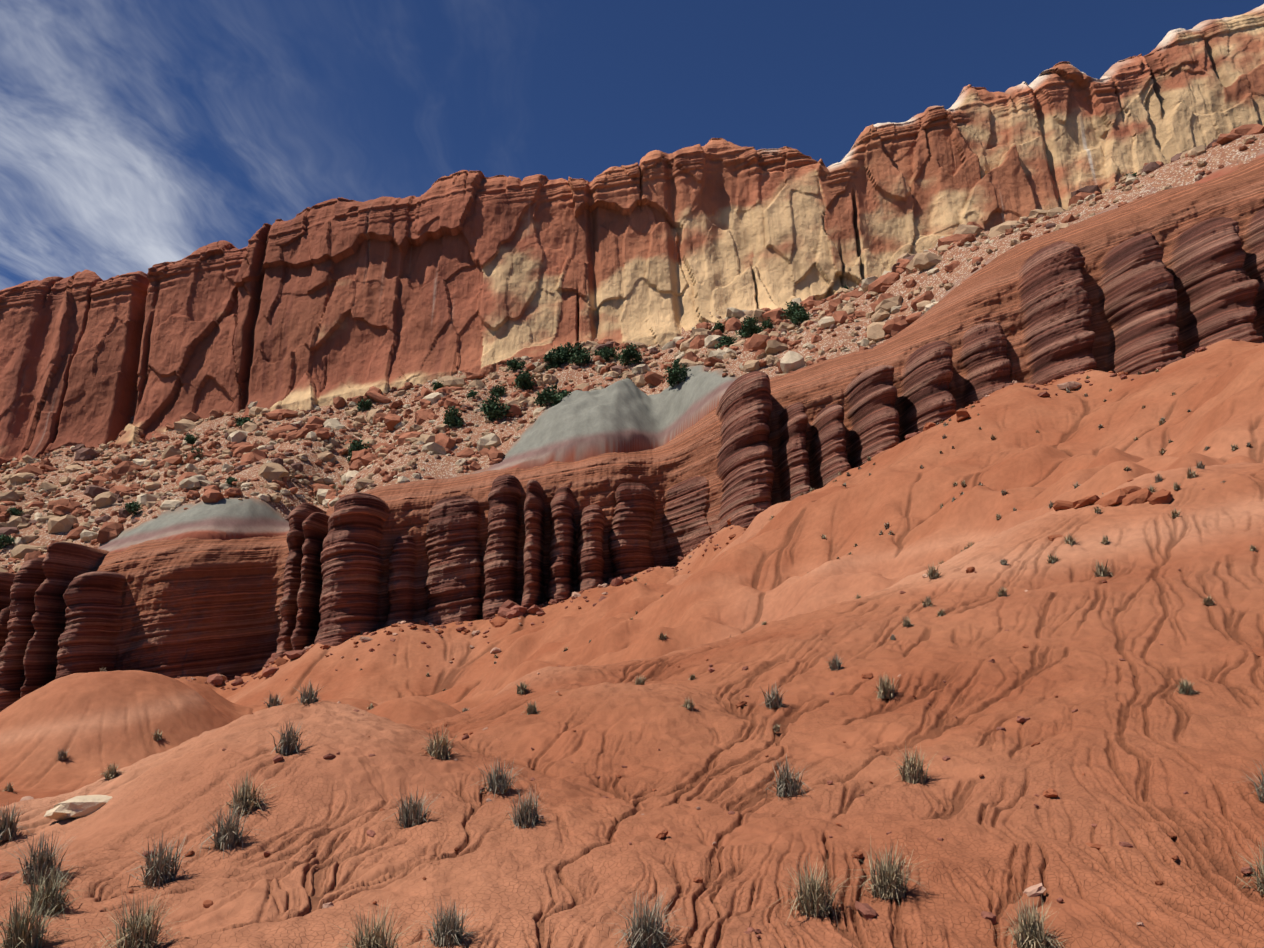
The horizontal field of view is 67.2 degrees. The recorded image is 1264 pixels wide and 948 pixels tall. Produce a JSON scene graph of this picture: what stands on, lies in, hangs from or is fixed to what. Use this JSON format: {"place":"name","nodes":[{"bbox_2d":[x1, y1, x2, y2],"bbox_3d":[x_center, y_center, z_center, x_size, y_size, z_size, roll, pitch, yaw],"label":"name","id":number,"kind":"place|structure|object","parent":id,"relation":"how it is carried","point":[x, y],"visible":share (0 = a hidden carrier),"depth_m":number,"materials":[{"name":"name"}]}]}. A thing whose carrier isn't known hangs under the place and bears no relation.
{"place":"outdoors","nodes":[
{"label":"outdoors","id":0,"kind":"place"},
{"bbox_2d":[0,133,1263,947],"bbox_3d":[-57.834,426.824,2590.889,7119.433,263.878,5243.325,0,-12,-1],"label":"terrain","id":1,"kind":"structure","parent":0,"point":[1140,742],"depth_m":16.04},
{"bbox_2d":[0,534,15,548],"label":"juniper tree","id":2,"kind":"object","parent":1,"relation":"on","point":[7,539],"visible":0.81,"depth_m":113.70,"materials":[{"name":"green plant"}]},
{"bbox_2d":[5,506,22,515],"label":"shrub","id":3,"kind":"object","parent":1,"relation":"on","point":[15,511],"visible":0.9,"depth_m":123.73,"materials":[{"name":"green plant"}]},
{"bbox_2d":[123,501,142,515],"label":"shrub","id":4,"kind":"object","parent":1,"relation":"on","point":[133,506],"visible":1,"depth_m":112.01,"materials":[{"name":"green plant"}]},
{"bbox_2d":[183,432,198,444],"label":"shrub","id":5,"kind":"object","parent":1,"relation":"on","point":[190,439],"visible":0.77,"depth_m":148.25,"materials":[{"name":"green plant"}]},
{"bbox_2d":[185,443,203,458],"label":"shrub","id":6,"kind":"object","parent":1,"relation":"on","point":[197,449],"visible":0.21,"depth_m":133.63,"materials":[{"name":"green plant"}]},
{"bbox_2d":[225,477,237,484],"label":"shrub","id":7,"kind":"object","parent":1,"relation":"on","point":[230,480],"visible":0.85,"depth_m":114.55,"materials":[{"name":"green plant"}]},
{"bbox_2d":[234,415,254,425],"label":"juniper tree","id":8,"kind":"object","parent":1,"relation":"on","point":[241,421],"visible":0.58,"depth_m":148.27,"materials":[{"name":"green plant"}]},
{"bbox_2d":[348,436,368,455],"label":"juniper tree","id":9,"kind":"object","parent":1,"relation":"on","point":[356,445],"visible":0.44,"depth_m":128.44,"materials":[{"name":"green plant"}]},
{"bbox_2d":[356,395,373,411],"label":"juniper tree","id":10,"kind":"object","parent":1,"relation":"on","point":[364,405],"visible":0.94,"depth_m":147.08,"materials":[{"name":"green plant"}]},
{"bbox_2d":[431,381,443,390],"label":"shrub","id":11,"kind":"object","parent":1,"relation":"on","point":[437,384],"visible":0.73,"depth_m":143.17,"materials":[{"name":"green plant"}]},
{"bbox_2d":[443,415,450,424],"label":"shrub","id":12,"kind":"object","parent":1,"relation":"on","point":[445,418],"visible":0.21,"depth_m":117.47,"materials":[{"name":"green plant"}]},
{"bbox_2d":[442,406,463,428],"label":"juniper tree","id":13,"kind":"object","parent":1,"relation":"on","point":[454,419],"visible":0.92,"depth_m":117.05,"materials":[{"name":"green plant"}]},
{"bbox_2d":[464,389,478,398],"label":"shrub","id":14,"kind":"object","parent":1,"relation":"on","point":[472,393],"visible":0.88,"depth_m":130.23,"materials":[{"name":"green plant"}]},
{"bbox_2d":[478,393,512,421],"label":"juniper tree","id":15,"kind":"object","parent":1,"relation":"on","point":[492,410],"visible":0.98,"depth_m":117.81,"materials":[{"name":"green plant"}]},
{"bbox_2d":[490,385,507,395],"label":"shrub","id":16,"kind":"object","parent":1,"relation":"on","point":[498,390],"visible":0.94,"depth_m":133.53,"materials":[{"name":"green plant"}]},
{"bbox_2d":[503,357,524,370],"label":"shrub","id":17,"kind":"object","parent":1,"relation":"on","point":[513,364],"visible":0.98,"depth_m":147.33,"materials":[{"name":"green plant"}]},
{"bbox_2d":[512,367,535,389],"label":"juniper tree","id":18,"kind":"object","parent":1,"relation":"on","point":[523,380],"visible":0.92,"depth_m":135.83,"materials":[{"name":"green plant"}]},
{"bbox_2d":[531,383,570,408],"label":"juniper tree","id":19,"kind":"object","parent":1,"relation":"on","point":[547,396],"visible":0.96,"depth_m":107.80,"materials":[{"name":"green plant"}]},
{"bbox_2d":[544,360,560,370],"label":"shrub","id":20,"kind":"object","parent":1,"relation":"on","point":[552,364],"visible":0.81,"depth_m":144.33,"materials":[{"name":"green plant"}]},
{"bbox_2d":[540,350,568,366],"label":"juniper tree","id":21,"kind":"object","parent":1,"relation":"on","point":[551,357],"visible":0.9,"depth_m":144.26,"materials":[{"name":"green plant"}]},
{"bbox_2d":[548,343,574,364],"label":"juniper tree","id":22,"kind":"object","parent":1,"relation":"on","point":[562,350],"visible":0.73,"depth_m":145.16,"materials":[{"name":"green plant"}]},
{"bbox_2d":[564,341,583,355],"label":"shrub","id":23,"kind":"object","parent":1,"relation":"on","point":[577,346],"visible":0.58,"depth_m":146.08,"materials":[{"name":"green plant"}]},
{"bbox_2d":[568,347,592,365],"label":"shrub","id":24,"kind":"object","parent":1,"relation":"on","point":[581,357],"visible":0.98,"depth_m":142.68,"materials":[{"name":"green plant"}]},
{"bbox_2d":[592,347,605,355],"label":"shrub","id":25,"kind":"object","parent":1,"relation":"on","point":[598,353],"visible":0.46,"depth_m":144.13,"materials":[{"name":"green plant"}]},
{"bbox_2d":[599,344,616,360],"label":"shrub","id":26,"kind":"object","parent":1,"relation":"on","point":[608,353],"visible":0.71,"depth_m":142.64,"materials":[{"name":"green plant"}]},
{"bbox_2d":[614,342,644,365],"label":"juniper tree","id":27,"kind":"object","parent":1,"relation":"on","point":[629,354],"visible":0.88,"depth_m":139.25,"materials":[{"name":"green plant"}]},
{"bbox_2d":[0,4,1263,464],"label":"cliff","id":28,"kind":"structure","parent":1,"relation":"on","point":[344,298],"depth_m":165.04,"materials":[{"name":"stone"}]},
{"bbox_2d":[0,156,1263,711],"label":"moenkopi cliff columns","id":29,"kind":"structure","parent":1,"relation":"on","point":[1152,282],"depth_m":86.34,"materials":[{"name":"brown stone"}]},
{"bbox_2d":[0,124,1263,572],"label":"talus boulders","id":30,"kind":"object","parent":1,"relation":"on","point":[840,310],"visible":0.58,"depth_m":122.00,"materials":[{"name":"brown stone"}]},
{"bbox_2d":[0,338,1263,947],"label":"grass tufts","id":31,"kind":"object","parent":1,"relation":"on","point":[42,870],"visible":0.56,"depth_m":9.16,"materials":[{"name":"green plant"}]},
{"bbox_2d":[0,338,1263,947],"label":"scree stones","id":32,"kind":"object","parent":1,"relation":"on","point":[508,610],"visible":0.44,"depth_m":69.35,"materials":[{"name":"brown stone"}]},
{"bbox_2d":[44,486,1263,819],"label":"rock slabs","id":33,"kind":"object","parent":1,"relation":"on","point":[78,806],"visible":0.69,"depth_m":28.77,"materials":[{"name":"stone"}]},
{"bbox_2d":[671,358,679,369],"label":"shrub","id":34,"kind":"object","parent":1,"relation":"on","point":[675,362],"visible":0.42,"depth_m":126.11,"materials":[{"name":"green plant"}]},
{"bbox_2d":[662,363,690,387],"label":"juniper tree","id":35,"kind":"object","parent":1,"relation":"on","point":[673,375],"visible":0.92,"depth_m":107.18,"materials":[{"name":"green plant"}]},
{"bbox_2d":[709,321,724,331],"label":"shrub","id":36,"kind":"object","parent":1,"relation":"on","point":[719,325],"visible":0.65,"depth_m":135.78,"materials":[{"name":"green plant"}]},
{"bbox_2d":[715,333,736,348],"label":"shrub","id":37,"kind":"object","parent":1,"relation":"on","point":[727,341],"visible":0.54,"depth_m":125.42,"materials":[{"name":"green plant"}]},
{"bbox_2d":[735,314,764,337],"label":"juniper tree","id":38,"kind":"object","parent":1,"relation":"on","point":[750,327],"visible":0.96,"depth_m":130.06,"materials":[{"name":"green plant"}]},
{"bbox_2d":[760,317,774,329],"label":"shrub","id":39,"kind":"object","parent":1,"relation":"on","point":[766,324],"visible":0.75,"depth_m":139.90,"materials":[{"name":"green plant"}]},
{"bbox_2d":[780,300,805,320],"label":"juniper tree","id":40,"kind":"object","parent":1,"relation":"on","point":[793,308],"visible":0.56,"depth_m":141.62,"materials":[{"name":"green plant"}]},
{"bbox_2d":[788,308,812,324],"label":"shrub","id":41,"kind":"object","parent":1,"relation":"on","point":[801,316],"visible":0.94,"depth_m":135.51,"materials":[{"name":"green plant"}]},
{"bbox_2d":[0,0,1263,289],"label":"sky","id":42,"kind":"structure","parent":0,"point":[136,135],"materials":[{"name":"blue"}]}
]}

